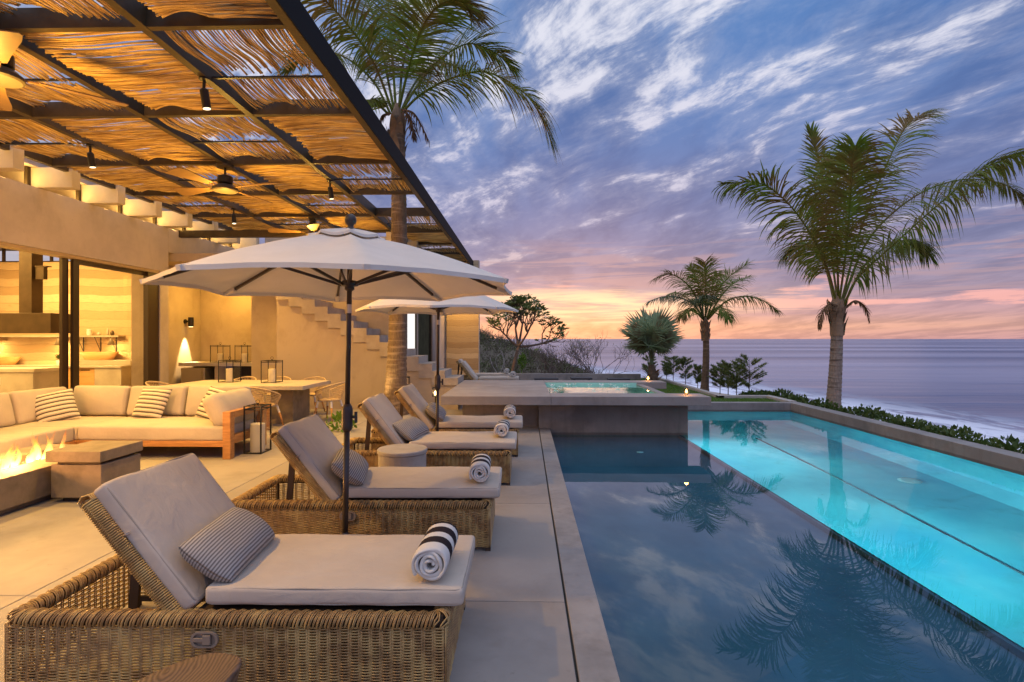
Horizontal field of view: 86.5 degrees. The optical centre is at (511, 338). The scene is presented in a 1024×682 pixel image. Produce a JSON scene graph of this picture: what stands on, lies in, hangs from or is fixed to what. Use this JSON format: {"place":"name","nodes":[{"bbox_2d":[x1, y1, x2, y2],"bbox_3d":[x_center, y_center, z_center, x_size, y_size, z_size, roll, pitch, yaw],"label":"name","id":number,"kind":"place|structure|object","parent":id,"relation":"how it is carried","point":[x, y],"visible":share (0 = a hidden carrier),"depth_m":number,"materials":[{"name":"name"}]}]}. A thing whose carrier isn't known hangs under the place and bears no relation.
{"place":"outdoors","nodes":[
{"label":"outdoors","id":0,"kind":"place"},
{"bbox_2d":[0,367,58,392],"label":"kitchen island","id":1,"kind":"structure","parent":0,"point":[19,378],"depth_m":13.08,"materials":[{"name":"stone"}]},
{"bbox_2d":[53,354,58,364],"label":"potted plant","id":2,"kind":"object","parent":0,"point":[57,360],"visible":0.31,"depth_m":15.02,"materials":[{"name":"white plant"}]},
{"bbox_2d":[0,145,479,409],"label":"beach house","id":3,"kind":"structure","parent":0,"point":[113,246],"depth_m":12.77,"materials":[{"name":"paint"}]},
{"bbox_2d":[0,251,69,332],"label":"range hood","id":4,"kind":"object","parent":3,"relation":"attached to","point":[30,317],"visible":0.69,"depth_m":11.80,"materials":[{"name":"metal"}]},
{"bbox_2d":[0,335,124,351],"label":"wall shelf","id":5,"kind":"object","parent":3,"relation":"attached to","point":[100,336],"depth_m":15.25,"materials":[{"name":"stone"}]},
{"bbox_2d":[86,329,91,334],"bbox_3d":[-11.915,-0.185,15.340,0.130,0.170,0.130,0,0,1],"label":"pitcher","id":6,"kind":"object","parent":5,"relation":"on","point":[89,332],"visible":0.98,"depth_m":15.30,"materials":[{"name":"white ceramic"}]},
{"bbox_2d":[59,258,144,391],"bbox_3d":[-8.499,0.057,11.397,0.140,3.185,2.140,0,0,1],"label":"sliding door","id":7,"kind":"structure","parent":3,"relation":"in","point":[63,263],"depth_m":10.49,"materials":[{"name":"brown metal"}]},
{"bbox_2d":[107,338,127,344],"bbox_3d":[-11.086,0.080,15.295,0.488,0.200,0.198,0,0,-45],"label":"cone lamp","id":8,"kind":"object","parent":3,"relation":"attached to","point":[111,341],"visible":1,"depth_m":15.16,"materials":[{"name":"beige metal"}]},
{"bbox_2d":[183,317,193,326],"bbox_3d":[-8.730,-0.452,14.714,0.237,0.256,0.136,0,0,1],"label":"wall sconce","id":9,"kind":"object","parent":3,"relation":"attached to","point":[190,321],"depth_m":14.66,"materials":[{"name":"black metal"}]},
{"bbox_2d":[0,0,472,265],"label":"pergola","id":10,"kind":"object","parent":3,"relation":"attached to","point":[348,121],"visible":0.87,"depth_m":7.33,"materials":[{"name":"brown metal"}]},
{"bbox_2d":[0,28,128,110],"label":"ceiling fan","id":11,"kind":"object","parent":10,"relation":"hanging from","point":[10,43],"visible":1,"depth_m":5.26,"materials":[{"name":"brown wood"}]},
{"bbox_2d":[86,143,96,167],"bbox_3d":[-6.396,-2.774,8.269,0.124,0.348,0.117,0,0,1],"label":"spotlight","id":12,"kind":"object","parent":10,"relation":"hanging from","point":[91,159],"visible":1,"depth_m":8.24,"materials":[{"name":"black metal"}]},
{"bbox_2d":[198,76,210,109],"bbox_3d":[-3.476,-2.774,6.159,0.124,0.348,0.117,0,0,1],"label":"spotlight","id":13,"kind":"object","parent":10,"relation":"hanging from","point":[205,97],"visible":1,"depth_m":6.13,"materials":[{"name":"black metal"}]},
{"bbox_2d":[167,162,279,202],"bbox_3d":[-4.870,-2.723,9.239,1.598,0.455,1.598,0,0,-29],"label":"ceiling fan","id":14,"kind":"object","parent":10,"relation":"hanging from","point":[224,185],"visible":1,"depth_m":9.14,"materials":[{"name":"brown wood"}]},
{"bbox_2d":[231,208,235,223],"bbox_3d":[-6.301,-2.774,12.329,0.121,0.348,0.121,0,0,1],"label":"spotlight","id":15,"kind":"object","parent":10,"relation":"hanging from","point":[233,217],"visible":1,"depth_m":12.29,"materials":[{"name":"black metal"}]},
{"bbox_2d":[267,215,319,234],"bbox_3d":[-4.776,-2.723,13.148,1.598,0.455,1.598,0,0,26],"label":"ceiling fan","id":16,"kind":"object","parent":10,"relation":"hanging from","point":[314,227],"visible":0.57,"depth_m":12.95,"materials":[{"name":"brown wood"}]},
{"bbox_2d":[327,180,333,199],"bbox_3d":[-3.381,-2.774,10.137,0.124,0.348,0.117,0,0,1],"label":"spotlight","id":17,"kind":"object","parent":10,"relation":"hanging from","point":[330,193],"visible":1,"depth_m":10.11,"materials":[{"name":"black metal"}]},
{"bbox_2d":[407,314,414,348],"bbox_3d":[-2.970,-0.500,15.886,0.020,3.700,1.220,0,0,1],"label":"lit window","id":18,"kind":"structure","parent":3,"relation":"in","point":[410,317],"depth_m":16.01,"materials":[{"name":"white glass"}]},
{"bbox_2d":[415,314,431,361],"bbox_3d":[-2.927,-0.550,17.250,0.120,4.400,4.050,0,0,1],"label":"window frame","id":19,"kind":"structure","parent":3,"relation":"in","point":[430,316],"depth_m":19.03,"materials":[{"name":"brown metal"}]},
{"bbox_2d":[444,315,445,367],"bbox_3d":[-2.806,-0.600,22.514,0.030,4.500,0.680,0,0,1],"label":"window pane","id":20,"kind":"structure","parent":3,"relation":"in","point":[444,315],"depth_m":22.64,"materials":[{"name":"glass"}]},
{"bbox_2d":[0,0,1023,338],"label":"sky","id":21,"kind":"structure","parent":0,"point":[656,103],"materials":[{"name":"blue"}]},
{"bbox_2d":[480,338,578,373],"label":"hillside","id":22,"kind":"structure","parent":0,"point":[505,354],"depth_m":34.37,"materials":[{"name":"green plant"}]},
{"bbox_2d":[488,345,505,372],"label":"bare shrub","id":23,"kind":"object","parent":22,"relation":"on","point":[495,361],"visible":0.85,"depth_m":26.13,"materials":[{"name":"brown plant"}]},
{"bbox_2d":[517,352,526,372],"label":"bush","id":24,"kind":"object","parent":22,"relation":"on","point":[523,360],"visible":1,"depth_m":24.27,"materials":[{"name":"green plant"}]},
{"bbox_2d":[486,293,568,370],"bbox_3d":[0.629,0.059,23.654,3.466,4.196,3.324,0,0,15],"label":"frangipani tree","id":25,"kind":"object","parent":22,"relation":"on","point":[517,302],"visible":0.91,"depth_m":23.72,"materials":[{"name":"green plant"}]},
{"bbox_2d":[480,327,609,373],"bbox_3d":[-1.339,0.082,35.518,14.613,6.197,17.902,0,0,1],"label":"hill scrub","id":26,"kind":"object","parent":22,"relation":"on","point":[484,338],"visible":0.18,"depth_m":34.66,"materials":[{"name":"green plant"}]},
{"bbox_2d":[528,345,561,372],"bbox_3d":[1.914,1.384,27.785,2.259,2.127,1.956,0,0,-23],"label":"bare shrub","id":27,"kind":"object","parent":22,"relation":"on","point":[543,360],"visible":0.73,"depth_m":27.90,"materials":[{"name":"plant"}]},
{"bbox_2d":[539,432,577,681],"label":"deck base","id":28,"kind":"object","parent":22,"relation":"on","point":[561,580],"depth_m":3.64,"materials":[{"name":"grey concrete"}]},
{"bbox_2d":[0,405,575,681],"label":"deck","id":29,"kind":"structure","parent":28,"relation":"on","point":[514,626],"depth_m":3.94,"materials":[{"name":"concrete"}]},
{"bbox_2d":[0,444,74,514],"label":"fire table","id":30,"kind":"object","parent":29,"relation":"on","point":[25,476],"visible":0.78,"depth_m":5.41,"materials":[{"name":"concrete"}]},
{"bbox_2d":[0,360,130,388],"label":"kitchen counter","id":31,"kind":"object","parent":29,"relation":"on","point":[105,372],"visible":0.26,"depth_m":14.68,"materials":[{"name":"stone"}]},
{"bbox_2d":[0,357,20,364],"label":"wooden bowl","id":32,"kind":"object","parent":31,"relation":"on","point":[9,360],"visible":1,"depth_m":15.21,"materials":[{"name":"brown wood"}]},
{"bbox_2d":[79,352,118,359],"bbox_3d":[-11.587,0.475,15.262,1.123,0.220,0.403,0,0,1],"label":"wooden bowl","id":33,"kind":"object","parent":31,"relation":"on","point":[98,355],"visible":0.99,"depth_m":15.12,"materials":[{"name":"brown wood"}]},
{"bbox_2d":[45,440,142,500],"bbox_3d":[-4.381,1.389,5.739,0.565,0.523,0.605,0,0,1],"label":"gas tank box","id":34,"kind":"object","parent":29,"relation":"on","point":[79,471],"visible":0.88,"depth_m":5.47,"materials":[{"name":"concrete"}]},
{"bbox_2d":[0,385,269,459],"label":"sectional sofa","id":35,"kind":"object","parent":29,"relation":"on","point":[106,412],"visible":0.79,"depth_m":7.65,"materials":[{"name":"beige fabric"}]},
{"bbox_2d":[35,388,80,421],"bbox_3d":[-6.730,1.005,8.024,0.500,0.500,0.185,-15,-18,-42],"label":"throw pillow","id":36,"kind":"object","parent":35,"relation":"on","point":[57,405],"visible":0.81,"depth_m":7.97,"materials":[{"name":"white fabric"}]},
{"bbox_2d":[131,387,171,417],"bbox_3d":[-5.521,0.995,8.335,0.500,0.500,0.185,3,-26,9],"label":"throw pillow","id":37,"kind":"object","parent":35,"relation":"on","point":[151,403],"visible":0.9,"depth_m":8.26,"materials":[{"name":"white fabric"}]},
{"bbox_2d":[195,386,225,418],"bbox_3d":[-4.524,0.985,8.231,0.500,0.500,0.185,8,-22,29],"label":"throw pillow","id":38,"kind":"object","parent":35,"relation":"on","point":[201,412],"visible":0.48,"depth_m":8.21,"materials":[{"name":"white fabric"}]},
{"bbox_2d":[145,381,170,385],"bbox_3d":[-7.096,1.256,11.071,0.615,0.796,0.626,0,0,-1],"label":"dining chair","id":39,"kind":"object","parent":29,"relation":"on","point":[149,384],"visible":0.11,"depth_m":11.17,"materials":[{"name":"beige wicker"}]},
{"bbox_2d":[136,653,241,681],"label":"wooden stool","id":40,"kind":"object","parent":29,"relation":"on","point":[217,667],"visible":1,"depth_m":1.98,"materials":[{"name":"brown wood"}]},
{"bbox_2d":[181,367,214,382],"bbox_3d":[-8.385,1.185,14.686,0.630,0.830,0.839,0,0,1],"label":"bar fridge","id":41,"kind":"object","parent":29,"relation":"on","point":[190,374],"visible":0.35,"depth_m":14.31,"materials":[{"name":"silver metal"}]},
{"bbox_2d":[178,361,250,379],"bbox_3d":[-7.421,1.140,14.852,2.750,1.020,1.040,0,0,1],"label":"outdoor counter","id":42,"kind":"object","parent":29,"relation":"on","point":[245,368],"visible":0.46,"depth_m":14.48,"materials":[{"name":"concrete"}]},
{"bbox_2d":[210,342,229,361],"bbox_3d":[-7.832,0.359,14.612,0.353,0.537,0.353,0,0,1],"label":"candle lantern","id":43,"kind":"object","parent":42,"relation":"on","point":[219,356],"visible":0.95,"depth_m":14.54,"materials":[{"name":"black metal"}]},
{"bbox_2d":[235,342,250,362],"bbox_3d":[-7.172,0.359,14.596,0.353,0.537,0.353,0,0,1],"label":"candle lantern","id":44,"kind":"object","parent":42,"relation":"on","point":[244,357],"visible":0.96,"depth_m":14.53,"materials":[{"name":"black metal"}]},
{"bbox_2d":[4,453,474,681],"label":"sun lounger","id":45,"kind":"object","parent":29,"relation":"on","point":[158,515],"visible":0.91,"depth_m":2.56,"materials":[{"name":"fabric"}]},
{"bbox_2d":[178,507,274,582],"bbox_3d":[-1.490,1.077,2.897,0.298,0.175,0.637,36,-3,-4],"label":"lumbar pillow","id":46,"kind":"object","parent":45,"relation":"on","point":[231,544],"visible":1,"depth_m":2.72,"materials":[{"name":"grey fabric"}]},
{"bbox_2d":[411,522,457,580],"bbox_3d":[-0.389,1.080,2.787,0.176,0.154,0.396,0,0,2],"label":"rolled towel","id":47,"kind":"object","parent":45,"relation":"on","point":[431,558],"visible":1,"depth_m":2.62,"materials":[{"name":"white fabric"}]},
{"bbox_2d":[234,376,256,379],"bbox_3d":[-6.055,1.256,12.188,0.626,0.796,0.615,0,0,5],"label":"dining chair","id":48,"kind":"object","parent":29,"relation":"on","point":[247,378],"visible":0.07,"depth_m":12.45,"materials":[{"name":"beige wicker"}]},
{"bbox_2d":[163,380,330,423],"bbox_3d":[-5.277,1.270,11.010,2.720,0.760,1.480,0,0,1],"label":"dining table","id":49,"kind":"object","parent":29,"relation":"on","point":[293,403],"visible":0.52,"depth_m":10.60,"materials":[{"name":"stone"}]},
{"bbox_2d":[218,356,240,381],"bbox_3d":[-5.832,0.625,11.243,0.313,0.527,0.313,0,0,1],"label":"candle lantern","id":50,"kind":"object","parent":49,"relation":"on","point":[229,374],"visible":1,"depth_m":11.18,"materials":[{"name":"black metal"}]},
{"bbox_2d":[261,359,282,382],"bbox_3d":[-4.905,0.625,11.121,0.313,0.527,0.313,0,0,1],"label":"candle lantern","id":51,"kind":"object","parent":49,"relation":"on","point":[271,375],"visible":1,"depth_m":11.06,"materials":[{"name":"black metal"}]},
{"bbox_2d":[243,399,271,453],"bbox_3d":[-3.711,1.266,7.941,0.258,0.767,0.318,0,0,1],"label":"candle lantern","id":52,"kind":"object","parent":29,"relation":"on","point":[257,436],"visible":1,"depth_m":7.86,"materials":[{"name":"black metal"}]},
{"bbox_2d":[250,387,283,424],"bbox_3d":[-4.613,1.256,10.038,0.626,0.796,0.615,0,0,23],"label":"dining chair","id":53,"kind":"object","parent":29,"relation":"on","point":[266,398],"visible":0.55,"depth_m":9.97,"materials":[{"name":"wicker"}]},
{"bbox_2d":[264,376,290,402],"bbox_3d":[-5.263,1.256,12.190,0.626,0.796,0.615,0,0,-3],"label":"dining chair","id":54,"kind":"object","parent":29,"relation":"on","point":[278,379],"visible":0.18,"depth_m":12.34,"materials":[{"name":"beige wicker"}]},
{"bbox_2d":[302,376,325,413],"bbox_3d":[-4.458,1.256,12.120,0.626,0.796,0.615,0,0,3],"label":"dining chair","id":55,"kind":"object","parent":29,"relation":"on","point":[312,393],"visible":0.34,"depth_m":12.23,"materials":[{"name":"beige wicker"}]},
{"bbox_2d":[139,214,511,534],"bbox_3d":[-1.219,0.361,4.030,2.423,2.574,2.423,0,0,1],"label":"patio umbrella","id":56,"kind":"object","parent":29,"relation":"on","point":[350,263],"visible":0.95,"depth_m":3.99,"materials":[{"name":"fabric"}]},
{"bbox_2d":[314,382,344,421],"bbox_3d":[-3.639,1.256,11.004,0.615,0.796,0.626,0,0,17],"label":"dining chair","id":57,"kind":"object","parent":29,"relation":"on","point":[331,399],"visible":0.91,"depth_m":10.87,"materials":[{"name":"beige wicker"}]},
{"bbox_2d":[326,410,356,432],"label":"bed plants","id":58,"kind":"object","parent":29,"relation":"on","point":[337,417],"visible":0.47,"depth_m":9.71,"materials":[{"name":"green plant"}]},
{"bbox_2d":[231,414,501,550],"bbox_3d":[-1.164,1.166,4.663,2.144,0.968,0.906,0,0,0],"label":"sun lounger","id":59,"kind":"object","parent":29,"relation":"on","point":[311,445],"visible":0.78,"depth_m":4.30,"materials":[{"name":"fabric"}]},
{"bbox_2d":[331,448,368,485],"bbox_3d":[-1.359,1.069,4.594,0.298,0.175,0.637,37,-7,-9],"label":"lumbar pillow","id":60,"kind":"object","parent":59,"relation":"on","point":[358,466],"visible":0.91,"depth_m":4.35,"materials":[{"name":"grey fabric"}]},
{"bbox_2d":[469,453,490,481],"bbox_3d":[-0.267,1.080,4.575,0.170,0.150,0.417,0,0,-1],"label":"rolled towel","id":61,"kind":"object","parent":59,"relation":"on","point":[479,469],"visible":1,"depth_m":4.38,"materials":[{"name":"white fabric"}]},
{"bbox_2d":[377,444,426,466],"bbox_3d":[-1.162,1.405,5.769,0.524,0.490,0.524,0,0,1],"label":"side table","id":62,"kind":"object","parent":29,"relation":"on","point":[403,455],"visible":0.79,"depth_m":5.60,"materials":[{"name":"stone"}]},
{"bbox_2d":[273,0,561,414],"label":"palm tree","id":63,"kind":"object","parent":29,"relation":"on","point":[396,374],"visible":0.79,"depth_m":11.62,"materials":[{"name":"green plant"}]},
{"bbox_2d":[342,393,516,484],"bbox_3d":[-1.012,1.166,6.569,2.145,0.967,0.906,0,0,1],"label":"sun lounger","id":64,"kind":"object","parent":29,"relation":"on","point":[444,448],"visible":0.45,"depth_m":6.22,"materials":[{"name":"fabric"}]},
{"bbox_2d":[393,416,428,440],"bbox_3d":[-1.212,1.079,6.581,0.298,0.175,0.637,36,6,8],"label":"lumbar pillow","id":65,"kind":"object","parent":64,"relation":"on","point":[410,428],"visible":0.98,"depth_m":6.38,"materials":[{"name":"white fabric"}]},
{"bbox_2d":[494,419,509,436],"bbox_3d":[-0.118,1.080,6.611,0.170,0.145,0.415,0,0,3],"label":"rolled towel","id":66,"kind":"object","parent":64,"relation":"on","point":[502,427],"visible":1,"depth_m":6.42,"materials":[{"name":"white fabric"}]},
{"bbox_2d":[432,387,435,402],"bbox_3d":[-1.598,1.330,11.342,0.120,0.640,0.120,0,0,1],"label":"garden lantern","id":67,"kind":"object","parent":29,"relation":"on","point":[433,393],"visible":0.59,"depth_m":11.32,"materials":[{"name":"black metal"}]},
{"bbox_2d":[355,296,518,465],"bbox_3d":[-1.000,0.361,7.326,2.036,2.574,2.036,0,0,-27],"label":"patio umbrella","id":68,"kind":"object","parent":29,"relation":"on","point":[485,305],"visible":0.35,"depth_m":7.29,"materials":[{"name":"fabric"}]},
{"bbox_2d":[371,383,522,456],"bbox_3d":[-0.912,1.165,8.036,2.144,0.971,0.906,0,0,1],"label":"sun lounger","id":69,"kind":"object","parent":29,"relation":"on","point":[412,400],"visible":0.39,"depth_m":7.69,"materials":[{"name":"fabric"}]},
{"bbox_2d":[426,402,445,420],"bbox_3d":[-1.108,1.064,7.979,0.298,0.175,0.637,36,-2,-3],"label":"lumbar pillow","id":70,"kind":"object","parent":69,"relation":"on","point":[431,409],"visible":0.91,"depth_m":7.71,"materials":[{"name":"grey fabric"}]},
{"bbox_2d":[504,405,515,417],"bbox_3d":[-0.033,1.080,8.118,0.178,0.146,0.391,0,0,0],"label":"rolled towel","id":71,"kind":"object","parent":69,"relation":"on","point":[509,411],"visible":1,"depth_m":7.93,"materials":[{"name":"white fabric"}]},
{"bbox_2d":[456,359,509,378],"bbox_3d":[-1.110,1.165,18.562,2.144,0.971,0.906,0,0,2],"label":"sun lounger","id":72,"kind":"object","parent":29,"relation":"on","point":[459,361],"visible":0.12,"depth_m":18.20,"materials":[{"name":"fabric"}]},
{"bbox_2d":[459,361,518,379],"bbox_3d":[-0.855,1.167,16.962,2.144,0.965,0.906,0,0,1],"label":"sun lounger","id":73,"kind":"object","parent":29,"relation":"on","point":[467,368],"visible":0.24,"depth_m":16.61,"materials":[{"name":"fabric"}]},
{"bbox_2d":[531,338,594,372],"bbox_3d":[2.430,1.158,26.650,3.559,2.523,3.317,0,0,1],"label":"bare shrub","id":74,"kind":"object","parent":22,"relation":"on","point":[575,364],"visible":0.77,"depth_m":26.61,"materials":[{"name":"brown plant"}]},
{"bbox_2d":[559,331,639,373],"bbox_3d":[4.060,0.955,25.962,3.708,2.790,3.778,0,0,1],"label":"bare shrub","id":75,"kind":"object","parent":22,"relation":"on","point":[579,360],"visible":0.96,"depth_m":25.59,"materials":[{"name":"brown plant"}]},
{"bbox_2d":[641,354,657,372],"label":"shrub","id":76,"kind":"object","parent":22,"relation":"on","point":[644,365],"visible":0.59,"depth_m":22.77,"materials":[{"name":"green plant"}]},
{"bbox_2d":[660,360,672,378],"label":"shrub","id":77,"kind":"object","parent":22,"relation":"on","point":[664,369],"visible":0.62,"depth_m":22.97,"materials":[{"name":"green plant"}]},
{"bbox_2d":[663,355,683,380],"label":"shrub","id":78,"kind":"object","parent":22,"relation":"on","point":[669,363],"visible":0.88,"depth_m":22.11,"materials":[{"name":"green plant"}]},
{"bbox_2d":[675,356,693,383],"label":"shrub","id":79,"kind":"object","parent":22,"relation":"on","point":[682,363],"visible":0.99,"depth_m":20.39,"materials":[{"name":"green plant"}]},
{"bbox_2d":[692,363,701,387],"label":"shrub","id":80,"kind":"object","parent":22,"relation":"on","point":[697,368],"visible":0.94,"depth_m":18.92,"materials":[{"name":"green plant"}]},
{"bbox_2d":[644,254,783,390],"bbox_3d":[6.556,-0.436,17.501,4.045,4.602,4.000,0,0,26],"label":"palm tree","id":81,"kind":"object","parent":22,"relation":"on","point":[704,299],"visible":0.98,"depth_m":17.34,"materials":[{"name":"green plant"}]},
{"bbox_2d":[707,361,733,390],"bbox_3d":[6.560,1.372,17.229,0.853,1.357,0.693,0,0,1],"label":"shrub","id":82,"kind":"object","parent":22,"relation":"on","point":[715,379],"visible":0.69,"depth_m":17.20,"materials":[{"name":"green plant"}]},
{"bbox_2d":[714,359,738,394],"bbox_3d":[6.590,1.328,16.743,0.872,1.445,0.854,0,0,-33],"label":"shrub","id":83,"kind":"object","parent":22,"relation":"on","point":[721,383],"visible":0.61,"depth_m":16.68,"materials":[{"name":"green plant"}]},
{"bbox_2d":[658,377,796,401],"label":"lawn kerb","id":84,"kind":"structure","parent":22,"relation":"on","point":[776,398],"depth_m":14.81,"materials":[{"name":"grey concrete"}]},
{"bbox_2d":[723,363,750,393],"bbox_3d":[6.712,1.380,16.267,0.793,1.341,0.765,0,0,-16],"label":"shrub","id":85,"kind":"object","parent":22,"relation":"on","point":[731,382],"visible":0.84,"depth_m":16.23,"materials":[{"name":"green plant"}]},
{"bbox_2d":[730,353,767,390],"bbox_3d":[6.964,1.219,15.966,1.076,1.664,0.912,0,0,26],"label":"shrub","id":86,"kind":"object","parent":22,"relation":"on","point":[754,361],"visible":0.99,"depth_m":15.86,"materials":[{"name":"green plant"}]},
{"bbox_2d":[736,389,778,396],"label":"ground shrub","id":87,"kind":"object","parent":22,"relation":"on","point":[761,392],"visible":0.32,"depth_m":15.21,"materials":[{"name":"green plant"}]},
{"bbox_2d":[539,402,1023,681],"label":"swimming pool","id":88,"kind":"structure","parent":22,"relation":"in","point":[682,559],"depth_m":4.03,"materials":[{"name":"liquid"}]},
{"bbox_2d":[441,380,710,437],"bbox_3d":[1.187,1.585,11.520,4.820,1.130,3.810,0,0,1],"label":"raised spa","id":89,"kind":"object","parent":88,"relation":"on","point":[658,414],"visible":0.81,"depth_m":10.06,"materials":[{"name":"concrete"}]},
{"bbox_2d":[546,385,654,392],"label":"spa water","id":90,"kind":"structure","parent":89,"relation":"in","point":[599,389],"depth_m":11.65,"materials":[{"name":"teal liquid"}]},
{"bbox_2d":[680,411,1023,648],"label":"pool water","id":91,"kind":"structure","parent":88,"relation":"in","point":[948,528],"depth_m":6.09,"materials":[{"name":"blue liquid"}]},
{"bbox_2d":[711,108,1023,407],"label":"palm tree","id":92,"kind":"object","parent":22,"relation":"on","point":[827,165],"visible":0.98,"depth_m":12.75,"materials":[{"name":"green plant"}]},
{"bbox_2d":[767,388,1023,453],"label":"hedge","id":93,"kind":"object","parent":22,"relation":"on","point":[909,422],"visible":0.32,"depth_m":9.96,"materials":[{"name":"green plant"}]},
{"bbox_2d":[534,377,558,379],"bbox_3d":[1.294,1.565,20.575,0.900,0.170,0.500,0,0,1],"label":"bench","id":94,"kind":"object","parent":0,"point":[546,378],"visible":0.68,"depth_m":20.33,"materials":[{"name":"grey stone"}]},
{"bbox_2d":[570,377,591,379],"bbox_3d":[2.651,1.565,20.842,0.800,0.170,0.500,0,0,1],"label":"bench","id":95,"kind":"object","parent":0,"point":[580,378],"visible":0.86,"depth_m":20.60,"materials":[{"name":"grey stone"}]},
{"bbox_2d":[640,378,780,401],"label":"grass","id":96,"kind":"structure","parent":0,"point":[713,399],"depth_m":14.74,"materials":[{"name":"green plant"}]},
{"bbox_2d":[619,306,686,379],"bbox_3d":[5.140,0.236,20.170,2.580,3.047,2.538,0,0,1],"label":"fan palm","id":97,"kind":"object","parent":96,"relation":"on","point":[653,333],"visible":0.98,"depth_m":19.73,"materials":[{"name":"green plant"}]},
{"bbox_2d":[494,339,1023,450],"bbox_3d":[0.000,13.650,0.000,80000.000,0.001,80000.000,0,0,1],"label":"sea","id":98,"kind":"structure","parent":0,"point":[976,386],"depth_m":234.51,"materials":[{"name":"liquid"}]},
{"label":"terrace","id":99,"kind":"structure","parent":0,"visible":0},
{"bbox_2d":[516,373,640,379],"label":"wall","id":100,"kind":"structure","parent":99,"relation":"on","point":[531,376],"depth_m":21.45,"materials":[{"name":"concrete"}]},
{"bbox_2d":[607,378,629,379],"bbox_3d":[3.991,1.565,20.410,0.800,0.170,0.500,0,0,1],"label":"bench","id":101,"kind":"object","parent":99,"relation":"on","point":[618,379],"visible":0.65,"depth_m":20.30,"materials":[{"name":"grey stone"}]}
]}

